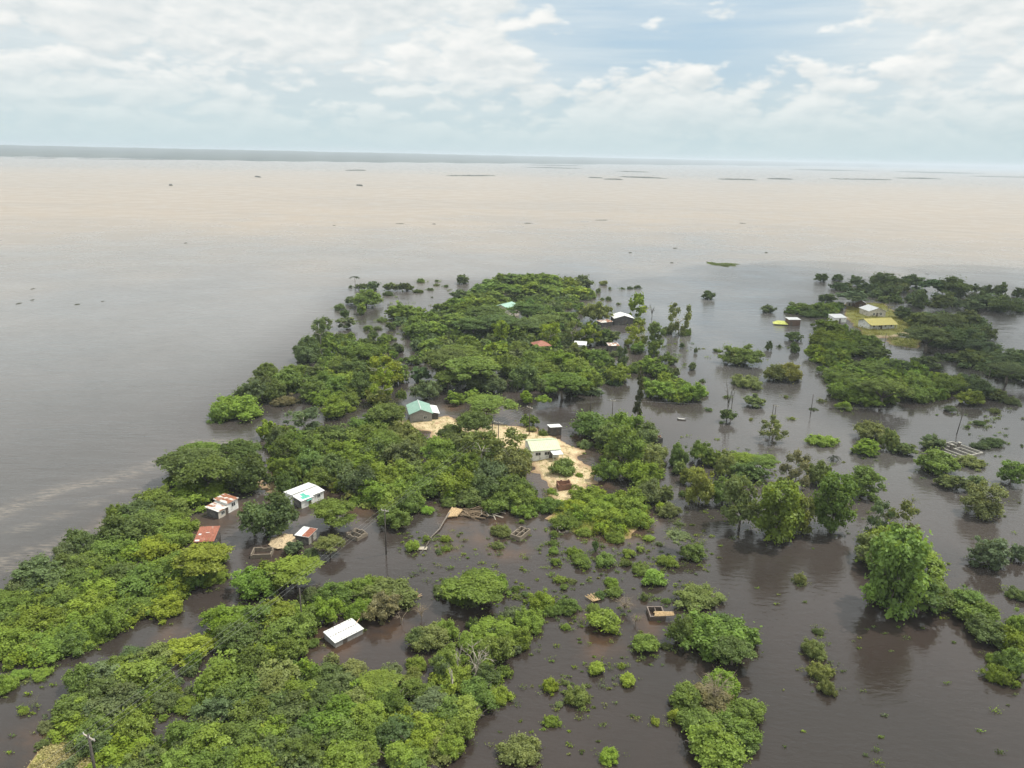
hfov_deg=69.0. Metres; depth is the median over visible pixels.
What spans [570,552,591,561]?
shrub
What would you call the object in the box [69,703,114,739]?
tree
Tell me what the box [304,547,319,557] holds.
bush
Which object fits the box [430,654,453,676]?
tree
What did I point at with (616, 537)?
shrub
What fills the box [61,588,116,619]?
bush
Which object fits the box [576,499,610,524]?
bush
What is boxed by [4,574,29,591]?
tree
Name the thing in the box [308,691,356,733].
tree
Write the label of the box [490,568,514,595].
bush
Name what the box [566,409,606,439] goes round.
tree
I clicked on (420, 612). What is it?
dead bush
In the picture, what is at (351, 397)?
tree
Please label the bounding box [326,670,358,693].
tree
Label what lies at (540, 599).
shrub
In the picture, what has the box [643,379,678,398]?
tree
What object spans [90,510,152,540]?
tree
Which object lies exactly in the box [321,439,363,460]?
tree
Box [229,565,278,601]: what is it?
tree
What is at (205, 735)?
tree
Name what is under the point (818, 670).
shrub
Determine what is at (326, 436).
tree
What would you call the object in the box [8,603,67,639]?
bush
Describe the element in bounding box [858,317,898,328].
house
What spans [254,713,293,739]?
bush
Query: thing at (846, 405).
shrub
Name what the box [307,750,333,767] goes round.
bush
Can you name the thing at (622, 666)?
shrub
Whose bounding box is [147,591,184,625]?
bush
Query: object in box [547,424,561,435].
shed
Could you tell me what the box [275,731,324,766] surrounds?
tree
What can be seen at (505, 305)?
house
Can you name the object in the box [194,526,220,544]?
shack
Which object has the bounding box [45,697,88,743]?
bush
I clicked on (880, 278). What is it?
tree
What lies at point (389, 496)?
tree
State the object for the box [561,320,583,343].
tree
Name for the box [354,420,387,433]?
tree
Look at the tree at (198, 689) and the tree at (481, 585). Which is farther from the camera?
the tree at (481, 585)
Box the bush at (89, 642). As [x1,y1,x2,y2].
[76,634,105,651]
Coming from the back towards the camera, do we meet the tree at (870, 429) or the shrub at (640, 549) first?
the tree at (870, 429)
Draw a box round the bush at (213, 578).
[203,569,230,588]
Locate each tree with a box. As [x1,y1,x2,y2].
[3,551,65,595]
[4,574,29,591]
[40,609,112,655]
[47,688,90,723]
[52,550,87,570]
[61,527,95,552]
[61,661,94,692]
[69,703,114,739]
[74,729,112,757]
[75,673,123,699]
[80,679,144,719]
[81,731,156,767]
[84,596,132,635]
[86,657,118,684]
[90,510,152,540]
[97,561,134,582]
[102,652,137,672]
[108,704,156,742]
[111,651,171,690]
[112,563,160,597]
[117,499,158,514]
[135,639,177,661]
[146,557,174,586]
[152,442,227,476]
[153,551,189,582]
[157,744,193,767]
[162,713,207,747]
[166,541,233,576]
[166,632,218,666]
[167,452,239,486]
[175,440,221,450]
[175,718,233,754]
[181,743,240,767]
[186,689,248,723]
[190,647,253,698]
[192,676,212,702]
[197,602,254,638]
[205,669,261,710]
[206,541,230,563]
[210,719,266,749]
[211,618,257,650]
[218,437,267,463]
[219,450,274,497]
[227,692,278,723]
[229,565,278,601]
[230,641,273,677]
[231,376,270,401]
[232,742,275,767]
[236,486,300,540]
[239,597,272,629]
[247,374,271,384]
[248,731,291,766]
[252,361,282,378]
[254,655,300,696]
[257,595,299,627]
[258,613,312,646]
[261,686,288,715]
[262,377,286,401]
[263,425,294,445]
[263,552,326,586]
[266,456,305,482]
[268,687,307,726]
[269,366,310,390]
[269,436,294,458]
[273,470,297,491]
[273,632,309,662]
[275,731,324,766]
[276,427,306,449]
[280,406,320,430]
[281,721,320,758]
[282,678,318,703]
[286,430,329,457]
[291,604,321,639]
[291,705,326,743]
[292,334,324,360]
[294,345,316,364]
[295,443,323,476]
[297,373,334,399]
[298,595,346,623]
[300,466,335,487]
[301,426,330,437]
[305,678,340,712]
[308,497,359,527]
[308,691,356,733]
[310,579,355,606]
[311,317,330,343]
[311,533,347,554]
[312,660,346,685]
[313,449,353,475]
[315,370,347,392]
[315,423,354,441]
[318,395,351,417]
[320,428,341,446]
[320,739,369,767]
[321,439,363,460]
[323,713,358,744]
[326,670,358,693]
[327,355,352,371]
[334,748,375,767]
[336,356,368,373]
[336,460,377,494]
[339,422,381,443]
[340,338,366,360]
[340,387,360,405]
[342,657,370,677]
[344,447,386,468]
[345,685,374,703]
[346,342,386,359]
[347,410,378,428]
[348,370,376,392]
[349,694,390,725]
[350,288,383,306]
[350,739,381,767]
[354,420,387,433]
[354,710,386,741]
[357,478,384,505]
[358,427,382,445]
[358,576,420,608]
[358,588,403,624]
[358,668,404,699]
[359,437,394,460]
[364,351,384,368]
[364,428,401,450]
[367,402,407,421]
[368,353,406,386]
[368,364,393,405]
[370,460,402,484]
[374,476,419,499]
[374,482,404,509]
[374,680,407,713]
[374,712,413,748]
[377,503,413,529]
[378,439,425,461]
[379,412,406,426]
[379,737,423,767]
[380,660,402,674]
[387,418,418,439]
[387,456,418,482]
[391,752,430,767]
[395,489,425,513]
[398,665,423,687]
[400,676,433,698]
[402,313,431,335]
[402,434,427,447]
[403,458,425,475]
[404,470,439,497]
[404,625,424,642]
[405,621,448,651]
[406,684,449,720]
[407,378,442,398]
[409,492,425,511]
[418,347,469,370]
[418,435,456,460]
[418,455,454,479]
[420,511,450,553]
[428,641,461,674]
[429,692,461,723]
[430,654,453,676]
[431,370,462,389]
[434,566,504,609]
[435,422,463,438]
[436,465,476,495]
[436,732,465,760]
[439,662,472,695]
[440,344,480,355]
[442,354,501,380]
[442,449,480,475]
[443,716,476,742]
[447,667,452,683]
[448,429,477,450]
[448,692,486,721]
[450,316,488,333]
[454,335,484,349]
[454,409,495,430]
[455,485,489,508]
[456,373,492,390]
[459,673,498,712]
[460,427,503,461]
[460,641,495,675]
[461,303,508,326]
[464,391,523,414]
[469,473,499,497]
[470,658,501,687]
[471,456,509,483]
[474,313,520,327]
[474,354,497,373]
[476,633,516,662]
[478,376,506,393]
[481,489,511,513]
[487,420,532,460]
[491,441,533,477]
[493,473,532,500]
[497,352,523,377]
[506,301,549,317]
[506,361,541,390]
[506,484,535,505]
[509,339,530,356]
[510,317,549,331]
[518,350,545,363]
[532,314,569,324]
[535,361,559,379]
[537,321,560,346]
[539,370,592,398]
[545,348,575,365]
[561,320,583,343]
[564,356,589,372]
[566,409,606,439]
[577,366,605,390]
[578,301,614,323]
[583,349,611,363]
[589,456,621,480]
[592,420,621,443]
[598,423,650,463]
[602,408,651,432]
[605,362,632,381]
[612,484,647,509]
[618,456,664,484]
[623,318,646,345]
[632,365,644,415]
[633,418,661,443]
[634,475,659,487]
[634,475,662,505]
[636,443,668,460]
[640,447,663,469]
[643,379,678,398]
[664,611,695,644]
[665,301,692,335]
[667,678,702,710]
[668,440,688,465]
[675,704,729,734]
[676,381,707,401]
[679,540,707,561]
[681,718,752,767]
[684,465,715,504]
[689,437,713,464]
[693,682,734,713]
[699,670,741,699]
[701,665,745,699]
[711,611,738,624]
[711,633,760,667]
[712,473,741,505]
[713,448,737,476]
[714,340,767,365]
[717,469,764,529]
[717,708,763,749]
[725,384,735,420]
[726,460,772,481]
[726,697,767,725]
[730,450,757,464]
[748,453,780,470]
[751,474,812,545]
[758,414,788,440]
[761,363,789,380]
[778,447,810,489]
[780,361,802,383]
[795,493,815,536]
[802,459,831,485]
[806,465,859,533]
[809,324,853,344]
[823,339,862,355]
[826,382,862,402]
[840,464,888,501]
[852,376,915,405]
[852,419,885,438]
[852,529,877,568]
[854,519,940,625]
[860,498,896,531]
[865,271,908,285]
[865,521,908,539]
[882,494,922,531]
[895,578,948,614]
[897,323,955,352]
[898,385,938,403]
[899,370,937,387]
[905,547,949,582]
[913,446,962,474]
[917,312,968,326]
[925,583,959,615]
[926,324,986,349]
[927,574,948,587]
[931,373,966,392]
[932,274,973,296]
[947,583,984,607]
[951,599,1000,621]
[955,323,983,338]
[959,479,1013,520]
[963,336,1004,352]
[964,377,995,398]
[964,610,1017,648]
[966,535,1012,570]
[985,295,1020,312]
[986,359,1023,383]
[988,345,1023,363]
[991,646,1023,679]
[994,459,1023,483]
[999,623,1023,652]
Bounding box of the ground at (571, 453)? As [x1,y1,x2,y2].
[27,303,920,767]
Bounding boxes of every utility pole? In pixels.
[83,732,95,767]
[299,588,301,611]
[381,509,388,553]
[527,406,532,434]
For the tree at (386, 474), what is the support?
on the water
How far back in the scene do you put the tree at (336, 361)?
264.49 m
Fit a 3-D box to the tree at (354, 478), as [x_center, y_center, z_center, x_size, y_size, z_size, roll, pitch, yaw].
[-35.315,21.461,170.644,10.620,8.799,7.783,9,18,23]
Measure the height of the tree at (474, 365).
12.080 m
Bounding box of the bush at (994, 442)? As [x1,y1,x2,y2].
[980,434,1005,447]
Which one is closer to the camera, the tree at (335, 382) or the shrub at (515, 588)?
the shrub at (515, 588)
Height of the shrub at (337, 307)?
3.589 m
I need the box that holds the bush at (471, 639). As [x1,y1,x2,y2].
[456,630,485,658]
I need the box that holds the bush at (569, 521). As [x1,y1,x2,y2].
[546,511,584,530]
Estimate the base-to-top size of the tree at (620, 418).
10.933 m
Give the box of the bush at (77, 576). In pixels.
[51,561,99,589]
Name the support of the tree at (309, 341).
on the water
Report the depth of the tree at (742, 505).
156.15 m
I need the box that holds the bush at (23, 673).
[10,668,33,679]
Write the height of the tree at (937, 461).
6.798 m
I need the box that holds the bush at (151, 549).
[130,533,182,560]
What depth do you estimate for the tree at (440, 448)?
182.36 m
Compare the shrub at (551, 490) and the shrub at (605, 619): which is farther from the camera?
the shrub at (551, 490)
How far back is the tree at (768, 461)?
185.11 m
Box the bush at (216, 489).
[169,475,233,512]
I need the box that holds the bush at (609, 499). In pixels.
[594,493,619,509]
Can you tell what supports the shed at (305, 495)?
on the ground at (571, 453)
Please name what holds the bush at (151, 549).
on the water
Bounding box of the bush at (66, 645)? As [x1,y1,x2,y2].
[51,621,94,657]
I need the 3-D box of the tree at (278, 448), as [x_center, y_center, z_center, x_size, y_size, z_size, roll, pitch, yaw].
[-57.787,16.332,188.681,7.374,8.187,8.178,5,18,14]
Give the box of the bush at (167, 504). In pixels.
[151,492,193,516]
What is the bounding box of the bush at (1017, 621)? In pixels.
[1005,607,1023,635]
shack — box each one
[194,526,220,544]
[205,493,237,518]
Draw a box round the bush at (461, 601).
[439,582,474,605]
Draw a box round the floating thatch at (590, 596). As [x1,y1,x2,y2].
[585,593,599,601]
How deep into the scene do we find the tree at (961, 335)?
317.53 m
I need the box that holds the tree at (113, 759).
[81,731,156,767]
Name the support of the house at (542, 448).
on the ground at (571, 453)
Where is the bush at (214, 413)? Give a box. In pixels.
[206,402,229,423]
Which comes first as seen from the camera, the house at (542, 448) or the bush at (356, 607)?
the bush at (356, 607)
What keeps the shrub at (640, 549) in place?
on the water
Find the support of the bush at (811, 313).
on the water
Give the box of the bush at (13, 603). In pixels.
[0,592,37,618]
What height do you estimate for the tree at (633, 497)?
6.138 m
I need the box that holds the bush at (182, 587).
[155,577,190,600]
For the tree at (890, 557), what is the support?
on the water
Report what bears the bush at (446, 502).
on the water
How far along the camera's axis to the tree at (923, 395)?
245.18 m
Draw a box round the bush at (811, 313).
[799,308,823,317]
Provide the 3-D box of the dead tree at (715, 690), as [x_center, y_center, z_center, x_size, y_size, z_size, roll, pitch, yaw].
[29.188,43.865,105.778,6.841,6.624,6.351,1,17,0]
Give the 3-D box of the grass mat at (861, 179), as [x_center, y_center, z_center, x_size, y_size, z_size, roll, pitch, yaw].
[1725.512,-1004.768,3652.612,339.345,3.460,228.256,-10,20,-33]
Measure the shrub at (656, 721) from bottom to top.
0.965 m
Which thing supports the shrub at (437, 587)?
on the water
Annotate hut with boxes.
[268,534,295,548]
[531,340,551,346]
[596,319,612,326]
[607,343,619,350]
[655,435,662,443]
[785,317,800,325]
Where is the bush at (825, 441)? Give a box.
[802,433,841,447]
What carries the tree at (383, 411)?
on the water
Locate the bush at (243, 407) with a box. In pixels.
[209,393,264,422]
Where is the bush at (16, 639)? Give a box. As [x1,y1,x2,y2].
[0,622,40,662]
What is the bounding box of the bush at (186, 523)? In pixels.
[154,512,200,532]
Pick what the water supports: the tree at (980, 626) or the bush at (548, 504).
the tree at (980, 626)
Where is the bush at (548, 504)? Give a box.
[534,493,566,513]
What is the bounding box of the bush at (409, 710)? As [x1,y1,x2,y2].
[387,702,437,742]
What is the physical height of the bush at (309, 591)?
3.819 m
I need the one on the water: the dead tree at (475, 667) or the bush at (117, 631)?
the bush at (117, 631)
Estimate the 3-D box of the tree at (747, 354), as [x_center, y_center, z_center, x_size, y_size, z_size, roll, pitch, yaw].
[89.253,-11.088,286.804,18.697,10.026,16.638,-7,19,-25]
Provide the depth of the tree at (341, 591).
128.53 m
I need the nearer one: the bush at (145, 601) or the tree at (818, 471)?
the bush at (145, 601)
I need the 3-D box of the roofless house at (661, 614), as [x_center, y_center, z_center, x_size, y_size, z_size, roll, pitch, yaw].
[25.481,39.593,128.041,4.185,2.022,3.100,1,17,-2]
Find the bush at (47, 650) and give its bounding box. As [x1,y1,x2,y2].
[23,629,77,666]
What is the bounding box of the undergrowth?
[0,274,1023,767]
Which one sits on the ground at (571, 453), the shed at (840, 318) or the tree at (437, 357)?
the shed at (840, 318)
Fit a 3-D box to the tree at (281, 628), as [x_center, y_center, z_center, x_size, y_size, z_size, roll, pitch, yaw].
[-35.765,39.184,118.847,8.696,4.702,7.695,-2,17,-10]
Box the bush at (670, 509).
[655,501,682,517]
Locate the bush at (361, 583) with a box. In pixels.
[344,575,374,598]
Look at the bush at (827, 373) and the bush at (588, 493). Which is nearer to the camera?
the bush at (588, 493)
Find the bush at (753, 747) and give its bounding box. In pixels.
[738,726,761,756]
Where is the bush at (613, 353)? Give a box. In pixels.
[609,350,623,356]
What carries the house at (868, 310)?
on the ground at (571, 453)
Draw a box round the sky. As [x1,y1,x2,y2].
[0,0,1023,166]
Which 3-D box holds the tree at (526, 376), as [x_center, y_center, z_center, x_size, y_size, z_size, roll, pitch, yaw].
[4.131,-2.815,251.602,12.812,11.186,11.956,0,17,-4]
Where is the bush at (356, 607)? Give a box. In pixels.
[340,594,372,622]
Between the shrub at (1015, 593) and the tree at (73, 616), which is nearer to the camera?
the tree at (73, 616)
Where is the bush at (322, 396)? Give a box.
[306,388,341,406]
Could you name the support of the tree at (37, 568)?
on the water
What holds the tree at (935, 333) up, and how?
on the water
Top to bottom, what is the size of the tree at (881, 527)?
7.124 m
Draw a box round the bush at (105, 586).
[78,574,122,601]
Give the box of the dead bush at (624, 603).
[612,595,635,610]
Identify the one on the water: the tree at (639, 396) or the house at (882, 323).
the tree at (639, 396)
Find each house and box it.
[250,547,273,558]
[346,528,367,540]
[406,399,439,422]
[496,301,518,315]
[510,526,530,540]
[525,438,562,460]
[556,479,571,490]
[556,526,570,533]
[574,341,586,347]
[611,312,634,324]
[646,606,673,620]
[852,300,866,307]
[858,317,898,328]
[859,304,887,316]
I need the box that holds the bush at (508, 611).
[499,605,522,622]
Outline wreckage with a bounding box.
[460,506,489,519]
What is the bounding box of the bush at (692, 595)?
[671,582,727,612]
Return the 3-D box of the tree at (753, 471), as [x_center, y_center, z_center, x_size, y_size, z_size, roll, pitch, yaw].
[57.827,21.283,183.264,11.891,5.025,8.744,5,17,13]
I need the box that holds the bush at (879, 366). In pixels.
[853,357,889,376]
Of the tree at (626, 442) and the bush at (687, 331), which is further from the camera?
the bush at (687, 331)
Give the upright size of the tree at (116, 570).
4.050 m
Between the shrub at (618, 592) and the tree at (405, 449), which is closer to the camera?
the shrub at (618, 592)
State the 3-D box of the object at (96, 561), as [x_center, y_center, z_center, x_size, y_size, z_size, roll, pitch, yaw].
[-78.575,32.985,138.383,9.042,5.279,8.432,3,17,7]
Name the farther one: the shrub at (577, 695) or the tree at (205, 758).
the shrub at (577, 695)
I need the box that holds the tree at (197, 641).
[166,632,218,666]
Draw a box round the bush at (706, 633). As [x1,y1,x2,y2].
[662,605,762,662]
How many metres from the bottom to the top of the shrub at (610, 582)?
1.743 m
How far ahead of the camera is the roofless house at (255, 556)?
144.04 m
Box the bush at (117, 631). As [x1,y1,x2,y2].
[86,620,120,644]
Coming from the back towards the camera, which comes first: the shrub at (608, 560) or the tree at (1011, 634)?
the shrub at (608, 560)
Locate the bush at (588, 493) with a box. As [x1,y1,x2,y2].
[567,484,607,503]
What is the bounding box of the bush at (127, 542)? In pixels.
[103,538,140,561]
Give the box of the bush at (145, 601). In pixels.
[124,596,154,619]
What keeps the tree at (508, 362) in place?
on the water
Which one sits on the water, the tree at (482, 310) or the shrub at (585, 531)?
the tree at (482, 310)
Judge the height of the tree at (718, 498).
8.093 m
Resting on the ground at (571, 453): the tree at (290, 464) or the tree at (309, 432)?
the tree at (290, 464)
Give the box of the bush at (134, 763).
[119,743,166,767]
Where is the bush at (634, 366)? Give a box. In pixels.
[624,362,646,372]
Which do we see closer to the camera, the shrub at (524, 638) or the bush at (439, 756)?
the bush at (439, 756)
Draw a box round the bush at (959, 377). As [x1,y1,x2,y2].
[935,373,971,391]
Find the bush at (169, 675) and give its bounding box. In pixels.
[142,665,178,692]
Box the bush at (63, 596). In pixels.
[39,586,81,610]
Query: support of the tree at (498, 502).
on the water
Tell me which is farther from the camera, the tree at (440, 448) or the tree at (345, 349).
the tree at (345, 349)
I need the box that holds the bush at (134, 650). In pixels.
[118,645,145,659]
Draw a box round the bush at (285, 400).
[269,393,299,405]
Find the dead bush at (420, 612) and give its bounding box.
[413,604,430,619]
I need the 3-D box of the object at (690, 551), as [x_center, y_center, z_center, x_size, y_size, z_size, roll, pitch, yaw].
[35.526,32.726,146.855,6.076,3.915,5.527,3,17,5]
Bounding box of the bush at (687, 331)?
[682,328,691,336]
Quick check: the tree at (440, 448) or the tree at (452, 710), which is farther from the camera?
the tree at (440, 448)
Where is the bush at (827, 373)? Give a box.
[819,366,863,383]
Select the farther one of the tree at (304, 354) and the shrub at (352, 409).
the tree at (304, 354)
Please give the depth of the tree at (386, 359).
246.71 m
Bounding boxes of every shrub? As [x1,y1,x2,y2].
[16,706,29,714]
[34,737,52,748]
[36,719,55,734]
[158,714,168,722]
[308,638,318,647]
[333,303,345,310]
[346,407,356,412]
[363,325,373,329]
[377,317,388,322]
[382,290,392,295]
[404,539,420,551]
[405,656,426,670]
[420,505,434,513]
[422,535,429,541]
[433,583,443,592]
[433,588,445,597]
[440,534,453,542]
[440,545,450,551]
[465,600,475,605]
[465,617,479,628]
[489,540,503,548]
[490,524,510,538]
[490,684,515,705]
[494,730,542,767]
[507,624,532,650]
[511,586,519,591]
[512,604,544,635]
[523,588,554,610]
[526,426,536,431]
[538,429,547,435]
[540,714,561,727]
[541,677,560,695]
[542,603,561,616]
[547,487,556,494]
[547,538,559,545]
[548,457,576,477]
[548,546,557,553]
[550,530,557,537]
[550,558,561,565]
[552,575,568,583]
[553,595,581,615]
[555,701,562,707]
[560,584,567,589]
[560,623,570,630]
[561,680,570,685]
[562,684,591,709]
[565,546,583,555]
[568,578,576,583]
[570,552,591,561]
[574,527,592,536]
[574,556,591,569]
[577,439,594,448]
[583,607,620,634]
[587,602,599,611]
[587,660,604,675]
[592,540,598,551]
[593,588,605,600]
[595,550,616,566]
[599,280,607,284]
[599,746,618,766]
[604,531,625,543]
[604,577,618,586]
[605,585,623,598]
[618,662,625,669]
[620,558,631,565]
[620,671,636,687]
[621,549,636,557]
[630,560,648,576]
[630,633,661,653]
[635,546,644,551]
[640,592,648,599]
[641,568,669,585]
[643,534,654,541]
[650,716,659,726]
[657,554,678,567]
[660,642,670,650]
[661,598,670,603]
[667,708,679,722]
[678,490,685,496]
[791,572,807,585]
[800,636,827,661]
[805,661,836,680]
[811,628,823,634]
[816,676,837,696]
[827,455,841,460]
[834,401,853,410]
[944,405,957,411]
[973,420,986,424]
[984,653,995,663]
[990,407,1000,413]
[1004,585,1023,600]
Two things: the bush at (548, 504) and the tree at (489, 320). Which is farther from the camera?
the tree at (489, 320)
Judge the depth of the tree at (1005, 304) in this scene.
397.89 m
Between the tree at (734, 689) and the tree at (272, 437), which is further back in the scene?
the tree at (272, 437)
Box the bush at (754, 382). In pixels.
[731,373,762,389]
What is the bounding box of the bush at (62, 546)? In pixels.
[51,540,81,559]
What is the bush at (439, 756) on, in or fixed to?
on the water
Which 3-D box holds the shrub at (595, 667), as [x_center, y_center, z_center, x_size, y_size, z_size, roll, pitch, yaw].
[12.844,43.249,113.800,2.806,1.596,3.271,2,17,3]
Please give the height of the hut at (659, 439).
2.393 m
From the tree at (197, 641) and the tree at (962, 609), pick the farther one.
the tree at (962, 609)
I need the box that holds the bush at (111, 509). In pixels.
[104,502,127,517]
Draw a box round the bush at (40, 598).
[20,579,73,605]
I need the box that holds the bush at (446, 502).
[440,496,456,507]
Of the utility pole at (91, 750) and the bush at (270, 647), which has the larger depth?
the bush at (270, 647)
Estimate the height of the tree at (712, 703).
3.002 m
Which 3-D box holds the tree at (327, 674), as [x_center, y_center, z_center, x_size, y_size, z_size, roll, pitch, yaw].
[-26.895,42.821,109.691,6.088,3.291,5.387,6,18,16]
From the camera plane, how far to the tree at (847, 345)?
303.92 m
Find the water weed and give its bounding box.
[3,280,1023,767]
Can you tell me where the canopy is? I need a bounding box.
[773,320,787,325]
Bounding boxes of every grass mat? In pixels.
[131,159,162,159]
[447,175,494,175]
[524,167,582,168]
[542,165,576,165]
[620,176,666,178]
[707,262,738,266]
[721,178,753,179]
[767,178,792,179]
[791,169,857,170]
[830,178,890,179]
[894,171,986,173]
[903,178,937,178]
[977,176,1023,177]
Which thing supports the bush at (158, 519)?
on the water
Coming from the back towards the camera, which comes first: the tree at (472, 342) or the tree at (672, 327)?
the tree at (672, 327)
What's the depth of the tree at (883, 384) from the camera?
237.92 m
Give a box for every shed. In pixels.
[284,482,324,508]
[295,526,316,544]
[323,618,363,647]
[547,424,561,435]
[828,314,846,321]
[846,300,852,305]
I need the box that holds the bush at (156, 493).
[129,482,173,506]
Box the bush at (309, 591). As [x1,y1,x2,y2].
[297,586,323,604]
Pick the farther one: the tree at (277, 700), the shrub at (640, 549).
the shrub at (640, 549)
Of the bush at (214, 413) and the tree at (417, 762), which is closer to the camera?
the tree at (417, 762)
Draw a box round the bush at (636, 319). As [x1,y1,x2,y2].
[633,316,645,323]
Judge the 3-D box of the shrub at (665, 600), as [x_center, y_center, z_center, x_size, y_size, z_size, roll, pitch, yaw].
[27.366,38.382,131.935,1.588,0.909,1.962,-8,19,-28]
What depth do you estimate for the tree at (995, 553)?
144.51 m
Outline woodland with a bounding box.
[256,272,1023,664]
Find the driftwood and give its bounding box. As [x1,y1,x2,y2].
[481,509,505,519]
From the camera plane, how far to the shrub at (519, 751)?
96.55 m
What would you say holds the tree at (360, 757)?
on the water
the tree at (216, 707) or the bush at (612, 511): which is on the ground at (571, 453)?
the bush at (612, 511)
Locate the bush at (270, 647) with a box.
[252,640,277,657]
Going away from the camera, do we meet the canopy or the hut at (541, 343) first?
the hut at (541, 343)
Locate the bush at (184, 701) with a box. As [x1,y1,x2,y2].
[169,693,197,716]
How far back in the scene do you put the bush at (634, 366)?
272.46 m
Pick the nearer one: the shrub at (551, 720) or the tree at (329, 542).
the shrub at (551, 720)
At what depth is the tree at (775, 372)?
264.38 m
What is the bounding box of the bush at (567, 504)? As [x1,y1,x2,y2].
[556,497,585,512]
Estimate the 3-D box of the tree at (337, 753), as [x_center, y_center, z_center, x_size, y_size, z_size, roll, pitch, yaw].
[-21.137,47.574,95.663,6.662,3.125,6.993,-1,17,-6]
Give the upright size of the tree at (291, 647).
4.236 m
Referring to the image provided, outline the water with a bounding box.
[0,156,1023,767]
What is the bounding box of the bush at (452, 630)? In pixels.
[435,617,458,641]
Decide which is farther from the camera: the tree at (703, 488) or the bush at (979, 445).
the bush at (979, 445)
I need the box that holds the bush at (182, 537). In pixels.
[159,527,194,548]
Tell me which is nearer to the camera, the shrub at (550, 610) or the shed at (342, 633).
the shed at (342, 633)
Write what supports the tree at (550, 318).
on the water
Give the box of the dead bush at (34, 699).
[27,692,38,707]
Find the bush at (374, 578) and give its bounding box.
[367,574,383,582]
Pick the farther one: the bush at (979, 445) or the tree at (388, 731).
the bush at (979, 445)
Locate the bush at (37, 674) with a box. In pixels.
[31,664,54,682]
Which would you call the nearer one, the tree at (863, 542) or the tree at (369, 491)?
the tree at (863, 542)
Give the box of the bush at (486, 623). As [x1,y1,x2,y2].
[469,614,518,642]
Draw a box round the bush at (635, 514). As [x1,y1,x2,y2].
[618,504,657,528]
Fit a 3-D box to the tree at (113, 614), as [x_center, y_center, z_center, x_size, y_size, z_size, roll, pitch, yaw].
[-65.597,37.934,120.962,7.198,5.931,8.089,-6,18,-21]
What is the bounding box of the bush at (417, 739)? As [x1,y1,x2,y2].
[398,723,442,750]
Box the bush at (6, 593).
[0,587,31,608]
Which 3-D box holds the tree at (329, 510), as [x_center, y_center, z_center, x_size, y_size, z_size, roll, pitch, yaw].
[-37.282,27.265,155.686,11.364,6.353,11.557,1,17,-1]
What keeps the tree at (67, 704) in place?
on the water
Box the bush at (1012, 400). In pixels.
[999,395,1021,405]
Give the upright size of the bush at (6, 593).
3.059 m
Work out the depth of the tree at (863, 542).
145.76 m
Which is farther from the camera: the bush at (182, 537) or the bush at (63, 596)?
the bush at (182, 537)
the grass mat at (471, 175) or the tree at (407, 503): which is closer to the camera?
the tree at (407, 503)
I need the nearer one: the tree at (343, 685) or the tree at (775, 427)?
the tree at (343, 685)
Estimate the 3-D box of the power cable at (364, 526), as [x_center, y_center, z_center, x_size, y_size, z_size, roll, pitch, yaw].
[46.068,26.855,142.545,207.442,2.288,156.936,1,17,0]
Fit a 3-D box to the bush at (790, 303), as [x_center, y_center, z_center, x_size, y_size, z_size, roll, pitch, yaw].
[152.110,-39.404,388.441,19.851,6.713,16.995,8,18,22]
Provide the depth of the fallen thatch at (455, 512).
161.60 m
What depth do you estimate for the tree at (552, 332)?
302.81 m
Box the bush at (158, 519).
[134,507,177,538]
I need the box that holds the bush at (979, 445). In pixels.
[969,442,990,449]
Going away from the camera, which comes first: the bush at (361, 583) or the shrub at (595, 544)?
the bush at (361, 583)
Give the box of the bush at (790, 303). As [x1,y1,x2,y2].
[783,301,810,312]
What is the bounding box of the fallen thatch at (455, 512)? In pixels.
[446,507,462,517]
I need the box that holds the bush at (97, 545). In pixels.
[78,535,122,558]
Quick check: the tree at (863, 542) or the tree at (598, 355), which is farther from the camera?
the tree at (598, 355)
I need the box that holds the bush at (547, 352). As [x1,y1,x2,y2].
[538,349,549,357]
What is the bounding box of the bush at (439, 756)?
[426,723,462,765]
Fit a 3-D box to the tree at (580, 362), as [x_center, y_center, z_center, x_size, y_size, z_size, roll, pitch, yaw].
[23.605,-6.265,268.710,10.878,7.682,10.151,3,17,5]
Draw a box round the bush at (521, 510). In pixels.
[504,502,538,518]
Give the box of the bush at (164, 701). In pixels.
[149,689,185,713]
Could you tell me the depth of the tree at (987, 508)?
165.10 m
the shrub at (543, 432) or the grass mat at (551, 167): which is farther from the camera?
the grass mat at (551, 167)
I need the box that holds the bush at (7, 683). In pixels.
[0,673,21,697]
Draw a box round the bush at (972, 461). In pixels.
[955,453,986,471]
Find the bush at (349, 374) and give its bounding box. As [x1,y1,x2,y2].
[336,370,352,386]
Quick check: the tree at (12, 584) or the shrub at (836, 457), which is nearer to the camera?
the tree at (12, 584)
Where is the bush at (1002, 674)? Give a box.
[978,662,1020,687]
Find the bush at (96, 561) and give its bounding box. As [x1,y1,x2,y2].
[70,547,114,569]
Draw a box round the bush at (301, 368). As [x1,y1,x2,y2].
[280,362,307,374]
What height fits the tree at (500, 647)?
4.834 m
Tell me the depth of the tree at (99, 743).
95.38 m
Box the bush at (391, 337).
[381,333,396,340]
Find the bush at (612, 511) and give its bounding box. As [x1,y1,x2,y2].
[602,505,633,528]
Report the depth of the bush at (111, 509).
158.07 m

